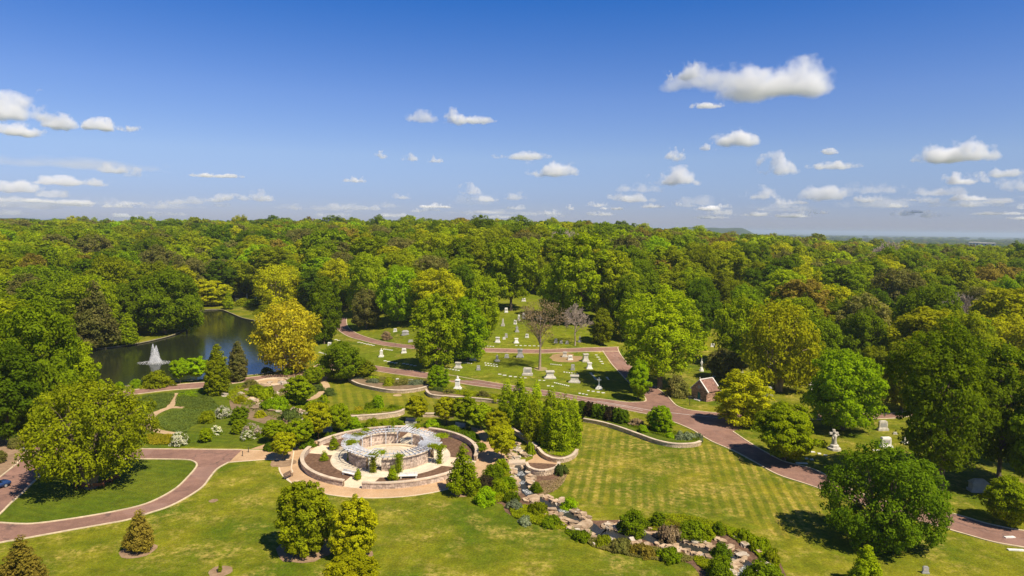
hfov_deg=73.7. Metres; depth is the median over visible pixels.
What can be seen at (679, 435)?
ground plants
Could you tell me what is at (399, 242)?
tree
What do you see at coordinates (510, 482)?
shrub
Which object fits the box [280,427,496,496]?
paved circle
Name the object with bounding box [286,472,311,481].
bench alcove paving
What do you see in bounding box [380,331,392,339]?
shrub
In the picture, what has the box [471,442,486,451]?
ground plants
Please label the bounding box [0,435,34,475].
bare bed
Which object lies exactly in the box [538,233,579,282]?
tree
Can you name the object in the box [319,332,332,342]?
shrub
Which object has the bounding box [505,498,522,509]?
ground plants
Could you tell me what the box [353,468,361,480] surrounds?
young tree
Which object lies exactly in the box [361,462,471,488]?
retaining wall
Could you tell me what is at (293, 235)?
tree
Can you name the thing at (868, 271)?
tree
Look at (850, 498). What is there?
kerb
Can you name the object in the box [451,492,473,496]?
mulch ring
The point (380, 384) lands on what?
planted bank
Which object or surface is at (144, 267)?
tree
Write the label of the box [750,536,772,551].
ground plants
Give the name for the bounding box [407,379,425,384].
ground plants
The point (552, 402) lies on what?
tree
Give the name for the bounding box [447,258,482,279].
tree
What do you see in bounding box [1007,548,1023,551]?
flat marker
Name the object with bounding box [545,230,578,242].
tree
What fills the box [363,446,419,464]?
paving slab
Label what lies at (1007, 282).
tree
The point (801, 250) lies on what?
tree
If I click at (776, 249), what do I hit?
tree
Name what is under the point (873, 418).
kerb
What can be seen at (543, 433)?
tree
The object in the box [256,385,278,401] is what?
ground plants
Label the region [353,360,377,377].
tree
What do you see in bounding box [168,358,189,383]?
tree
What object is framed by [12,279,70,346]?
tree
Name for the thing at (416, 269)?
tree
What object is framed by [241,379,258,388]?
shrub
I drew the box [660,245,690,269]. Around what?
tree
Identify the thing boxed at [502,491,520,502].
ground plants
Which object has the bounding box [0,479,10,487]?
car
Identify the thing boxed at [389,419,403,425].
shrub
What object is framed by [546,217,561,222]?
tree
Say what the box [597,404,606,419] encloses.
hedge shrub
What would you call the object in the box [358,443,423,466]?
step
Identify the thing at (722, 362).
tree
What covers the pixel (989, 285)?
tree
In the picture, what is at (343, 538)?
tree
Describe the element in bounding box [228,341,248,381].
tree
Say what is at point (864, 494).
kerb
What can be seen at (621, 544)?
ground plants
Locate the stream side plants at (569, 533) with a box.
[565,526,591,541]
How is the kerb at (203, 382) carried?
on the pond side road at (186, 386)
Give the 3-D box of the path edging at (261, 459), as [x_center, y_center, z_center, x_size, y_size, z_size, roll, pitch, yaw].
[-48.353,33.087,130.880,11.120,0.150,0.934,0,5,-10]
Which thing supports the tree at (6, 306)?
on the ground at (440, 533)
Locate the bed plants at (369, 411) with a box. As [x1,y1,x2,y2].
[349,406,404,414]
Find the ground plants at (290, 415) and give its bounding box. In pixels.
[276,408,302,420]
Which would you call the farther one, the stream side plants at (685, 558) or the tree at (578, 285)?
the tree at (578, 285)
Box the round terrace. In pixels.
[259,379,284,383]
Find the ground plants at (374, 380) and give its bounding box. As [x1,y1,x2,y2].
[365,378,379,383]
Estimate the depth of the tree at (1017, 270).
400.14 m
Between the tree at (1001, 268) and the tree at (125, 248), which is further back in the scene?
the tree at (125, 248)
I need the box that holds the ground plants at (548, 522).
[541,514,563,529]
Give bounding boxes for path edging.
[229,459,289,462]
[278,467,447,497]
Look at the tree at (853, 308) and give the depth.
222.19 m
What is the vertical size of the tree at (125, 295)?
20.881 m
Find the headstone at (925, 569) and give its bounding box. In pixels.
[921,566,929,573]
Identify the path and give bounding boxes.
[141,424,173,434]
[148,406,183,418]
[167,393,177,406]
[230,450,301,467]
[288,377,329,400]
[471,427,556,463]
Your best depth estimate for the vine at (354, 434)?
136.95 m
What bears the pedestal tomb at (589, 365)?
on the grave lawn at (512, 366)
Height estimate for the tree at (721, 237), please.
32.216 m
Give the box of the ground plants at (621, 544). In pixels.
[611,537,631,553]
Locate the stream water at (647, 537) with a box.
[515,465,752,572]
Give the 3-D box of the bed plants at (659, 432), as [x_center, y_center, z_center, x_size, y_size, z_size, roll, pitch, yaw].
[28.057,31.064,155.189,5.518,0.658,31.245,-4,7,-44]
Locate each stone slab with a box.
[508,459,524,464]
[525,494,539,502]
[577,519,592,528]
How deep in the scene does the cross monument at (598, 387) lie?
192.45 m
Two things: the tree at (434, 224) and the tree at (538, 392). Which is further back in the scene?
the tree at (434, 224)
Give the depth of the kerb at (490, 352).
235.69 m
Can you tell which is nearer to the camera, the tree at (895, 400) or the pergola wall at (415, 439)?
the pergola wall at (415, 439)
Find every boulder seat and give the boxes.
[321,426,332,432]
[405,418,416,423]
[455,422,464,428]
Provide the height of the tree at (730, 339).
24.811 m
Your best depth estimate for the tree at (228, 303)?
361.84 m
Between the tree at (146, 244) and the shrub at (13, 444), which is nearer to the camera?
the shrub at (13, 444)
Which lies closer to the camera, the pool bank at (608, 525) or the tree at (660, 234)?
the pool bank at (608, 525)
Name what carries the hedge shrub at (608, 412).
on the planted bank at (655, 436)
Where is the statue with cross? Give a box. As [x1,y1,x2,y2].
[827,429,840,451]
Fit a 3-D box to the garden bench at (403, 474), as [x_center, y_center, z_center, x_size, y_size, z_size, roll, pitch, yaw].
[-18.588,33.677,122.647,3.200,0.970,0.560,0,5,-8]
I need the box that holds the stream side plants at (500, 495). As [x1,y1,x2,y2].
[475,471,518,502]
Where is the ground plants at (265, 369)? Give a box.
[260,367,273,372]
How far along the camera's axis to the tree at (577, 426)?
138.33 m
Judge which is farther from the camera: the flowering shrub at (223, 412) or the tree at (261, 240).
the tree at (261, 240)
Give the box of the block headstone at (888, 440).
[879,437,892,447]
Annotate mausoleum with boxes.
[690,377,720,401]
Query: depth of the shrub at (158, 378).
187.53 m
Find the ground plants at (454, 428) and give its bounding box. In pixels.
[445,425,460,432]
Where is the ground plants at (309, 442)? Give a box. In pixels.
[298,438,316,449]
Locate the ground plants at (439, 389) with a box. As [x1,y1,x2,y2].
[428,387,443,393]
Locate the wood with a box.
[0,215,1023,355]
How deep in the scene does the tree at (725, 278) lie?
323.75 m
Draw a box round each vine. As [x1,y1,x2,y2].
[344,438,359,449]
[346,432,368,445]
[365,450,380,472]
[374,448,386,458]
[389,417,396,430]
[390,452,403,473]
[406,423,422,431]
[427,443,436,458]
[432,444,446,463]
[434,432,451,450]
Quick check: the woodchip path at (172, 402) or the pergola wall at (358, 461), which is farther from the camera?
the woodchip path at (172, 402)
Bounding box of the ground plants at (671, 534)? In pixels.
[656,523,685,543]
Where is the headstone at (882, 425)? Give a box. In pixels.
[876,420,888,430]
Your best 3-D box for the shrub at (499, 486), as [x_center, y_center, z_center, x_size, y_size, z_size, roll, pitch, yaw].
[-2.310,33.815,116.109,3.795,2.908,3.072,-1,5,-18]
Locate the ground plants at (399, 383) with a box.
[393,381,407,385]
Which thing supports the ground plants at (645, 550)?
on the stream soil at (730, 540)
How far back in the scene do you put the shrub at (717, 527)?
101.48 m
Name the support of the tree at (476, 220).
on the ground at (440, 533)
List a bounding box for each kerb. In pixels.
[0,391,123,477]
[0,458,197,524]
[0,462,228,542]
[127,375,302,395]
[135,364,317,389]
[140,448,241,449]
[339,331,602,352]
[346,318,600,349]
[375,365,638,402]
[377,371,692,429]
[603,351,629,383]
[652,385,710,412]
[693,430,1023,547]
[732,431,1023,530]
[772,416,908,419]
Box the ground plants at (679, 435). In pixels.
[675,430,695,440]
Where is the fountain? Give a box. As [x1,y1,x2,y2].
[139,344,169,364]
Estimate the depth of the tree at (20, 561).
83.54 m
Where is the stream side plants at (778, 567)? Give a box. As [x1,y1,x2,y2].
[737,534,781,571]
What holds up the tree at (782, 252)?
on the ground at (440, 533)
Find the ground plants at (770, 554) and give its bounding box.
[762,547,780,564]
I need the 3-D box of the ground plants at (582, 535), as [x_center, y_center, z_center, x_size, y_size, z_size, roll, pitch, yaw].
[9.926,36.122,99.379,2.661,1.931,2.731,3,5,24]
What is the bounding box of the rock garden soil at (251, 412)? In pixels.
[229,377,315,424]
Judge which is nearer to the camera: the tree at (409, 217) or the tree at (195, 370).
the tree at (195, 370)
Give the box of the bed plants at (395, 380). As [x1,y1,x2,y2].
[363,374,428,383]
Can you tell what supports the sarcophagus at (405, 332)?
on the hill lawn at (377, 334)
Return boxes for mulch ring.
[119,544,157,557]
[208,566,232,575]
[270,459,296,466]
[276,537,332,562]
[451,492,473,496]
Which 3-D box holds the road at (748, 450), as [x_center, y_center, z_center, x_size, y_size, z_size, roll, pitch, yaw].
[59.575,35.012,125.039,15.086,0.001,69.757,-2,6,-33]
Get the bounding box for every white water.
[523,489,532,493]
[737,565,745,575]
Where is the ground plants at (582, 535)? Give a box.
[572,530,590,543]
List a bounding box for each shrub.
[0,450,7,462]
[7,435,23,448]
[115,382,123,389]
[129,378,142,387]
[139,369,176,388]
[168,431,190,446]
[197,410,215,423]
[198,428,213,441]
[210,425,222,435]
[215,405,231,418]
[230,406,249,422]
[231,419,245,433]
[233,395,247,403]
[235,298,248,305]
[239,430,255,441]
[241,299,261,307]
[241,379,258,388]
[242,422,262,436]
[248,384,263,396]
[252,304,273,313]
[253,410,266,418]
[303,400,316,409]
[313,384,324,392]
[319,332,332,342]
[323,387,336,395]
[347,416,361,429]
[363,417,378,427]
[364,401,373,408]
[371,395,383,408]
[379,420,390,425]
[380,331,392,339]
[383,377,394,385]
[387,404,398,408]
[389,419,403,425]
[425,418,440,427]
[442,389,455,393]
[463,390,476,396]
[473,485,495,507]
[476,390,489,397]
[476,474,492,488]
[482,464,504,479]
[491,393,501,401]
[491,478,508,495]
[494,458,510,473]
[501,476,516,489]
[528,481,543,493]
[559,497,578,510]
[578,401,588,417]
[582,401,593,416]
[591,403,600,418]
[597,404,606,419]
[604,406,615,420]
[612,407,621,422]
[616,508,650,539]
[617,409,629,424]
[628,418,648,428]
[638,424,648,432]
[650,511,666,526]
[664,374,689,398]
[665,432,674,437]
[679,519,704,542]
[699,523,715,541]
[705,554,735,575]
[708,541,733,558]
[711,521,724,535]
[739,558,784,575]
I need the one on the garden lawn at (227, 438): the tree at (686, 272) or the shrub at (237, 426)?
the shrub at (237, 426)
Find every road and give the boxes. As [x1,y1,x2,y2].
[0,392,240,541]
[124,364,333,394]
[337,318,618,352]
[376,366,642,411]
[604,351,646,380]
[637,386,743,430]
[695,430,1023,545]
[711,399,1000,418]
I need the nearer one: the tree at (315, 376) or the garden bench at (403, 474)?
the garden bench at (403, 474)
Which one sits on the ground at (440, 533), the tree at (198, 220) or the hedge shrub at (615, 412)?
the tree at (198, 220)
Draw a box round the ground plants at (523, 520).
[517,515,531,526]
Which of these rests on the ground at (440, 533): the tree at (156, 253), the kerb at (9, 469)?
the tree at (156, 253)
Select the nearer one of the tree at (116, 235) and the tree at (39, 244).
the tree at (39, 244)
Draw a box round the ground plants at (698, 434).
[694,432,703,441]
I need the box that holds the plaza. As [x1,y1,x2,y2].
[310,431,475,488]
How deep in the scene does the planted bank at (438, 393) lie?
181.19 m
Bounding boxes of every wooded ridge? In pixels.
[0,218,67,220]
[673,227,753,234]
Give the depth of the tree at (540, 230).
426.08 m
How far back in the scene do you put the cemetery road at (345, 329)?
239.71 m
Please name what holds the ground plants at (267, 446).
on the ground at (440, 533)
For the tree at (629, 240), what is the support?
on the ground at (440, 533)
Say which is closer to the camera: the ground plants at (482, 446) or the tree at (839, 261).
the ground plants at (482, 446)
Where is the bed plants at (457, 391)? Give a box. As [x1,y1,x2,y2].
[428,386,507,399]
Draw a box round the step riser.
[365,445,419,450]
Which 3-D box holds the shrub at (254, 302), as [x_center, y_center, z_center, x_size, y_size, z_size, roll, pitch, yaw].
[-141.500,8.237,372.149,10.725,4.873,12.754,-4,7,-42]
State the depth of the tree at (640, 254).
309.21 m
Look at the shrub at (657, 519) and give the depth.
103.86 m
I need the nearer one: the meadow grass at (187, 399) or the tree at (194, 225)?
the meadow grass at (187, 399)
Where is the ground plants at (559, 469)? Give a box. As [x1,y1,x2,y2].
[554,463,569,475]
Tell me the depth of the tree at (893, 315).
241.06 m
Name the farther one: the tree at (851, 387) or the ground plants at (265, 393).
the ground plants at (265, 393)
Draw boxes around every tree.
[0,244,37,258]
[0,252,19,274]
[0,268,15,286]
[0,275,13,298]
[0,296,82,418]
[0,297,56,357]
[0,341,45,442]
[0,534,49,575]
[1,229,20,242]
[4,273,44,296]
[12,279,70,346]
[12,377,162,489]
[13,230,49,245]
[13,264,56,280]
[18,253,47,267]
[27,240,74,252]
[28,245,68,266]
[33,267,74,285]
[41,233,74,247]
[44,339,106,410]
[49,245,84,257]
[53,274,120,337]
[54,251,81,268]
[68,280,121,349]
[70,258,128,277]
[74,230,105,245]
[74,234,113,254]
[82,254,132,285]
[89,251,118,260]
[104,232,133,248]
[108,224,135,234]
[111,283,141,330]
[114,245,135,259]
[114,250,142,266]
[114,312,140,345]
[115,283,148,322]
[121,509,154,552]
[123,261,138,270]
[127,266,200,333]
[127,270,135,280]
[129,235,169,256]
[131,224,153,231]
[131,260,169,288]
[135,229,160,249]
[137,244,180,269]
[159,226,184,233]
[163,244,197,263]
[166,291,204,332]
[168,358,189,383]
[170,264,206,287]
[171,255,207,286]
[178,232,200,244]
[178,270,199,299]
[185,356,206,381]
[188,218,210,224]
[189,223,200,230]
[191,237,222,251]
[198,280,233,305]
[199,260,239,297]
[202,344,231,395]
[204,223,232,244]
[208,245,235,260]
[218,561,221,572]
[220,258,249,297]
[222,290,234,308]
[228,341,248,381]
[230,214,248,223]
[234,240,264,258]
[235,229,256,241]
[236,243,267,273]
[241,247,295,298]
[242,235,269,244]
[246,225,265,234]
[246,298,321,372]
[250,263,306,305]
[254,229,277,239]
[260,419,284,437]
[270,431,296,459]
[271,235,293,244]
[273,480,335,557]
[276,260,302,298]
[279,375,315,403]
[282,418,313,445]
[284,228,311,243]
[296,256,333,280]
[296,268,322,302]
[297,230,351,261]
[298,246,333,285]
[302,367,324,383]
[302,401,332,439]
[306,275,342,343]
[310,239,346,254]
[315,340,366,379]
[317,257,354,309]
[319,215,343,222]
[320,451,329,460]
[322,550,380,575]
[325,493,378,555]
[326,252,354,278]
[327,403,351,432]
[329,275,352,309]
[329,436,340,449]
[344,252,387,310]
[348,236,388,257]
[351,287,383,328]
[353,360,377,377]
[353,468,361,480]
[365,214,385,225]
[368,223,391,235]
[369,231,387,238]
[373,264,417,323]
[377,246,401,255]
[379,221,399,231]
[380,248,423,273]
[386,237,415,248]
[387,465,398,480]
[392,265,428,298]
[396,215,422,223]
[400,244,430,258]
[405,395,428,417]
[408,267,467,315]
[408,293,465,366]
[411,232,456,258]
[411,254,451,287]
[423,248,450,270]
[424,221,448,232]
[427,365,450,386]
[432,227,458,239]
[433,396,455,424]
[443,237,483,275]
[445,443,481,495]
[446,275,465,300]
[447,236,488,273]
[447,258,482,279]
[447,296,490,360]
[451,264,475,298]
[452,393,476,426]
[458,223,478,236]
[461,274,500,337]
[468,402,492,430]
[469,215,495,228]
[471,234,500,265]
[473,242,512,279]
[481,226,513,240]
[482,407,509,431]
[484,237,538,310]
[487,223,511,233]
[487,424,516,457]
[498,378,513,414]
[502,214,535,225]
[504,225,526,238]
[506,396,520,428]
[507,231,542,241]
[507,373,527,413]
[516,298,568,369]
[517,388,535,431]
[520,236,540,277]
[520,394,542,442]
[527,225,551,237]
[530,257,550,291]
[530,380,544,421]
[535,256,577,317]
[536,406,554,446]
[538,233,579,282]
[540,387,558,425]
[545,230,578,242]
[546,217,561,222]
[547,393,574,451]
[554,230,613,323]
[559,391,575,431]
[560,303,593,345]
[566,396,583,448]
[587,249,639,317]
[589,226,620,240]
[590,307,614,344]
[602,229,640,248]
[608,234,641,251]
[609,275,640,340]
[613,283,711,388]
[614,245,643,257]
[617,259,660,314]
[623,249,656,281]
[626,358,652,399]
[643,235,669,252]
[645,232,685,248]
[645,405,675,432]
[647,271,687,302]
[649,289,687,329]
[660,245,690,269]
[667,233,696,251]
[669,227,700,239]
[669,259,714,297]
[670,266,708,299]
[684,277,721,337]
[685,241,706,259]
[691,244,720,285]
[692,225,711,237]
[700,249,751,289]
[701,348,746,378]
[708,240,742,251]
[710,269,736,301]
[711,293,764,361]
[712,368,775,426]
[713,234,736,242]
[716,286,732,319]
[717,280,752,318]
[725,283,763,316]
[727,244,757,263]
[731,240,745,246]
[731,286,768,319]
[733,260,765,280]
[737,298,825,392]
[739,267,765,292]
[749,243,771,260]
[750,400,827,460]
[759,269,806,306]
[766,257,798,272]
[766,278,835,319]
[769,242,794,254]
[772,248,792,259]
[774,297,824,333]
[774,298,810,344]
[778,238,803,246]
[782,253,807,270]
[786,245,815,261]
[792,264,821,287]
[795,315,846,381]
[800,348,889,430]
[815,244,836,252]
[815,314,838,342]
[816,263,870,292]
[817,438,953,555]
[819,284,862,306]
[821,251,858,265]
[826,297,844,317]
[830,292,879,316]
[831,291,891,349]
[833,258,851,265]
[838,306,889,364]
[844,544,882,575]
[850,262,878,278]
[851,246,871,256]
[854,257,888,275]
[861,344,888,377]
[862,288,893,305]
[866,336,933,410]
[867,267,926,305]
[871,253,899,267]
[872,244,931,272]
[872,258,905,271]
[873,241,902,252]
[874,304,896,324]
[879,324,895,347]
[881,314,1011,490]
[886,306,957,358]
[888,293,944,324]
[889,285,964,336]
[911,272,940,286]
[924,281,963,310]
[925,258,941,268]
[925,310,1004,393]
[928,258,976,291]
[931,273,958,299]
[942,292,976,313]
[943,247,971,258]
[952,314,995,350]
[958,278,987,298]
[959,286,992,312]
[966,287,1023,346]
[967,339,1023,479]
[968,282,998,299]
[969,250,1005,260]
[970,266,1002,283]
[974,475,1023,527]
[975,258,995,267]
[976,312,1023,381]
[979,252,1008,267]
[984,262,1015,278]
[990,274,1020,291]
[1001,379,1023,477]
[1005,257,1023,267]
[1005,267,1023,276]
[1006,244,1023,256]
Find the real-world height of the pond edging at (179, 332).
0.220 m
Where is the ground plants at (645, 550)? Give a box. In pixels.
[629,542,655,560]
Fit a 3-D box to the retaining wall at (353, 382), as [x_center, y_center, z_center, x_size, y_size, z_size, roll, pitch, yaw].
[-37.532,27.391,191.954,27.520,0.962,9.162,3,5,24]
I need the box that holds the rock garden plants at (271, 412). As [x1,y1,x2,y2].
[236,391,299,417]
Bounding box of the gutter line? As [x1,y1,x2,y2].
[715,432,1021,538]
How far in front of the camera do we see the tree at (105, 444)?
112.13 m
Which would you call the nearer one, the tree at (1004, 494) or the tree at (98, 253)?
the tree at (1004, 494)
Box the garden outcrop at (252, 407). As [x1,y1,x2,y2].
[221,388,263,409]
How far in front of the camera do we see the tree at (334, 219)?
834.36 m
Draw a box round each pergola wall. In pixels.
[348,446,367,468]
[356,432,399,448]
[381,451,427,470]
[412,434,433,456]
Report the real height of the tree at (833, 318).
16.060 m
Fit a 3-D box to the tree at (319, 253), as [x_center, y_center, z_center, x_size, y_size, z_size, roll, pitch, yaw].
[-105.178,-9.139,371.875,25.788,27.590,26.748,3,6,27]
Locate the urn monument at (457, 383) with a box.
[454,376,461,389]
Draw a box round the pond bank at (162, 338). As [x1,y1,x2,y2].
[92,310,252,349]
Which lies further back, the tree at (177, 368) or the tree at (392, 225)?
the tree at (392, 225)
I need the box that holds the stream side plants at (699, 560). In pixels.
[693,555,731,574]
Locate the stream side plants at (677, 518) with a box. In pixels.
[646,513,729,535]
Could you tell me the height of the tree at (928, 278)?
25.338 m
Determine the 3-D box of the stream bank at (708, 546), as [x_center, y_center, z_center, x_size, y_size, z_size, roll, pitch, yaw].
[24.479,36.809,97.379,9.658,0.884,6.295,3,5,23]
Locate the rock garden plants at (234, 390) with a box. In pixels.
[226,385,255,403]
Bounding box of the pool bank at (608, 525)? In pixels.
[566,520,653,544]
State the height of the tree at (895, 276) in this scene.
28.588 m
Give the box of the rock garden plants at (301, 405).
[281,395,304,409]
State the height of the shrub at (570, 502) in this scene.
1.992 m
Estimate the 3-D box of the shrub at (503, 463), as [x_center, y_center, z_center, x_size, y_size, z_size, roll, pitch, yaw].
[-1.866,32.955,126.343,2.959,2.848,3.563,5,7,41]
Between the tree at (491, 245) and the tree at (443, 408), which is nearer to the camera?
the tree at (443, 408)
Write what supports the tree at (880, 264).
on the ground at (440, 533)
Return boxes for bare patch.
[534,367,546,370]
[549,353,581,361]
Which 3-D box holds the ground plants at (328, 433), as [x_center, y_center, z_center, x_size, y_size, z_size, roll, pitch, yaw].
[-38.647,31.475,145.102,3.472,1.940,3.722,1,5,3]
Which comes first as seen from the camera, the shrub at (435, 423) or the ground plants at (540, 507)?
the ground plants at (540, 507)
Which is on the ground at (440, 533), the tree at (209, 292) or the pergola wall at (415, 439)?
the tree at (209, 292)
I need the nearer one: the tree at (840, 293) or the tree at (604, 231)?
the tree at (840, 293)
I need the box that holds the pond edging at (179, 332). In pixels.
[88,309,299,385]
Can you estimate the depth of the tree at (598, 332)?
241.03 m
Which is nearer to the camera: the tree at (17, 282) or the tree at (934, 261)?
the tree at (17, 282)
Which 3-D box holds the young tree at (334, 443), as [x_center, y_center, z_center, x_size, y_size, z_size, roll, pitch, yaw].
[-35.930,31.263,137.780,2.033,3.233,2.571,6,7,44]
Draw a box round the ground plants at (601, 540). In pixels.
[594,534,611,546]
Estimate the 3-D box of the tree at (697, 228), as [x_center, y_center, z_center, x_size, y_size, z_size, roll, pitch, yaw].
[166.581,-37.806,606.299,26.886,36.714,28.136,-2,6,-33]
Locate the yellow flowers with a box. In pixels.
[145,433,171,444]
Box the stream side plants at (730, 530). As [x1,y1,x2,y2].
[726,527,779,566]
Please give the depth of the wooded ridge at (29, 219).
2773.38 m
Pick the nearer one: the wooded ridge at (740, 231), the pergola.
the pergola
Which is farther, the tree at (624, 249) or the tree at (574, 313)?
the tree at (624, 249)
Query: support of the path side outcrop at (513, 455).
on the ground at (440, 533)
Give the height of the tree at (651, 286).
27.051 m
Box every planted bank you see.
[350,410,398,414]
[351,377,428,389]
[428,390,508,401]
[538,442,575,456]
[584,416,701,442]
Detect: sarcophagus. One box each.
[401,330,408,335]
[966,478,988,492]
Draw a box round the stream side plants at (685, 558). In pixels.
[588,537,693,561]
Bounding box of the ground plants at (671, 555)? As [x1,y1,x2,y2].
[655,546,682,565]
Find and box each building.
[968,242,979,245]
[979,242,995,245]
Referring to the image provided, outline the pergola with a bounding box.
[341,424,441,466]
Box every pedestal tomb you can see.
[454,362,462,368]
[516,349,523,357]
[544,370,555,378]
[568,374,579,382]
[581,353,589,361]
[586,362,592,368]
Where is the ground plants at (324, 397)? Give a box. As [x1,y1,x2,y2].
[318,394,329,402]
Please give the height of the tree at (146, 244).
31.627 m
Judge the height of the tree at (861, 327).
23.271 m
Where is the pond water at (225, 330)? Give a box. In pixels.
[86,310,288,387]
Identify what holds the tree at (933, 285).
on the ground at (440, 533)
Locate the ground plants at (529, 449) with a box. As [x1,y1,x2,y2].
[525,442,535,455]
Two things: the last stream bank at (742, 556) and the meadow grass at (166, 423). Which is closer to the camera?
the last stream bank at (742, 556)
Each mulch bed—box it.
[304,453,351,480]
[323,432,407,446]
[376,466,451,480]
[429,433,474,458]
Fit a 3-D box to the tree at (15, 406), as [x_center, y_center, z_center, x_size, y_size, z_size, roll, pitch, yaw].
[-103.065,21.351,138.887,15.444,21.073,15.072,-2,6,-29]
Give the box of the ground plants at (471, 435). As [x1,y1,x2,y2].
[464,431,476,439]
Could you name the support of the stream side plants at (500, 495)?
on the stream soil at (730, 540)
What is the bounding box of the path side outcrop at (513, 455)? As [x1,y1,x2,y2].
[507,442,531,458]
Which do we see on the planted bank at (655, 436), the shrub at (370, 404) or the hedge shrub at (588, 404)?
the hedge shrub at (588, 404)
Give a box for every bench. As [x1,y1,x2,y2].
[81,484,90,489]
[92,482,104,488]
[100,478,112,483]
[283,471,292,477]
[342,469,355,474]
[399,472,417,478]
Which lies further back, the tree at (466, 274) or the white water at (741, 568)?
the tree at (466, 274)
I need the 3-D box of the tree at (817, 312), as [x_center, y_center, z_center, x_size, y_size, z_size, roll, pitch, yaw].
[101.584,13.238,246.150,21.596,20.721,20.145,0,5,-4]
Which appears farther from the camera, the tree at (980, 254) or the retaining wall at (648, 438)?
the tree at (980, 254)
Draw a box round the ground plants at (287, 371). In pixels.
[280,367,294,374]
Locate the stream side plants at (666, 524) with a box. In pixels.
[647,519,679,528]
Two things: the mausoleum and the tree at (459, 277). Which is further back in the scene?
the tree at (459, 277)
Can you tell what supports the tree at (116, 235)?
on the ground at (440, 533)
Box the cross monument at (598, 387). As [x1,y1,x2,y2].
[595,377,601,389]
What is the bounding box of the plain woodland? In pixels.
[761,234,1023,247]
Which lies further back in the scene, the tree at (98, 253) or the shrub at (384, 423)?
the tree at (98, 253)
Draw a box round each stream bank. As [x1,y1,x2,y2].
[244,378,286,393]
[248,397,305,413]
[508,463,536,493]
[523,494,591,524]
[653,531,716,558]
[714,536,770,575]
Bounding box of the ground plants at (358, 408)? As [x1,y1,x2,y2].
[354,406,362,411]
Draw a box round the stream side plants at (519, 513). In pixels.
[510,504,566,528]
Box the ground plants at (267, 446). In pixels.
[263,442,271,451]
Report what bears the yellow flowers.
on the garden lawn at (227, 438)
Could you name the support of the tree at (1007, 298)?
on the ground at (440, 533)
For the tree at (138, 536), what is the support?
on the mulch ring at (123, 553)
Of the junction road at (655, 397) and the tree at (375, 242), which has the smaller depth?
the junction road at (655, 397)
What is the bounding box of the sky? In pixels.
[0,0,1023,236]
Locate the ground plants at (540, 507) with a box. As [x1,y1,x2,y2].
[528,501,547,514]
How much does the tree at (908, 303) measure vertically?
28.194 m
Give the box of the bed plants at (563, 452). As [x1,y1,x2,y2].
[539,441,574,455]
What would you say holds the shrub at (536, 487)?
on the stream soil at (730, 540)
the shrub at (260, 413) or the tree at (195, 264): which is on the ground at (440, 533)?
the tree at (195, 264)
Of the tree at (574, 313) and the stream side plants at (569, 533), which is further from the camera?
the tree at (574, 313)
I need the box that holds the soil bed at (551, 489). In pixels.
[538,473,566,494]
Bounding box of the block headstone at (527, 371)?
[522,367,532,375]
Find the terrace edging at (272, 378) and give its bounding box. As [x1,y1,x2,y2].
[257,377,287,384]
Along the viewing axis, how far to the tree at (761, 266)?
342.90 m
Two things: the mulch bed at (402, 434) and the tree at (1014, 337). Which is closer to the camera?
the mulch bed at (402, 434)
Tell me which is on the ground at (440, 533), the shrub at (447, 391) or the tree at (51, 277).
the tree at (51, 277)
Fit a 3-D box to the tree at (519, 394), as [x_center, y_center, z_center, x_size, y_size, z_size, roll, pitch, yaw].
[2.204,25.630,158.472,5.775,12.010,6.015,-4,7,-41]
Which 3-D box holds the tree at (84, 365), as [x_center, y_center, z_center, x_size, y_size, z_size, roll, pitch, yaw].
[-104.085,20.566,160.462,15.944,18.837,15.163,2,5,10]
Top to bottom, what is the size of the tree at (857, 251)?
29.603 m
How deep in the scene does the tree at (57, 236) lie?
426.33 m
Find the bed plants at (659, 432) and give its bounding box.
[590,416,699,439]
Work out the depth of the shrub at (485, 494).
111.16 m
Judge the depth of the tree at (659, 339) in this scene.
189.45 m
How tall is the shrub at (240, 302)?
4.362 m
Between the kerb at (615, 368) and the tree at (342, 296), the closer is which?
the kerb at (615, 368)
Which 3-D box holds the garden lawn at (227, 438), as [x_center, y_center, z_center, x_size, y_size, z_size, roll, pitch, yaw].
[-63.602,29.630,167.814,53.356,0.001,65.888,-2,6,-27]
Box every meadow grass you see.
[136,392,174,408]
[156,408,215,431]
[175,390,218,408]
[177,389,210,396]
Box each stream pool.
[594,529,631,538]
[685,545,706,555]
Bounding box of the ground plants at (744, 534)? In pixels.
[733,528,752,543]
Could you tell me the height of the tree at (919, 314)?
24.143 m
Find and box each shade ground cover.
[261,371,301,377]
[309,423,364,438]
[420,424,479,441]
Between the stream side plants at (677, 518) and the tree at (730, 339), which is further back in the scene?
the tree at (730, 339)
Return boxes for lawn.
[0,459,195,522]
[133,383,331,447]
[315,338,641,399]
[327,383,438,411]
[352,316,443,342]
[464,289,617,347]
[556,424,830,538]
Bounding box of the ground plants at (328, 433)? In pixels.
[322,432,336,437]
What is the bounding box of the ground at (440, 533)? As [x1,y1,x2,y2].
[0,233,1023,575]
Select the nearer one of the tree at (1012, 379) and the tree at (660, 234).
the tree at (1012, 379)
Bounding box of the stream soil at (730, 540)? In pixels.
[481,463,785,575]
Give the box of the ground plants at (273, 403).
[259,396,290,410]
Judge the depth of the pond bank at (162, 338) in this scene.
263.78 m
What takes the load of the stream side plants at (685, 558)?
on the stream soil at (730, 540)
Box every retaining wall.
[300,446,344,485]
[317,425,413,445]
[348,378,428,392]
[351,408,404,419]
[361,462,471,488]
[423,413,453,417]
[425,389,508,404]
[428,427,478,460]
[511,426,537,450]
[525,461,560,475]
[537,447,578,462]
[583,418,701,447]

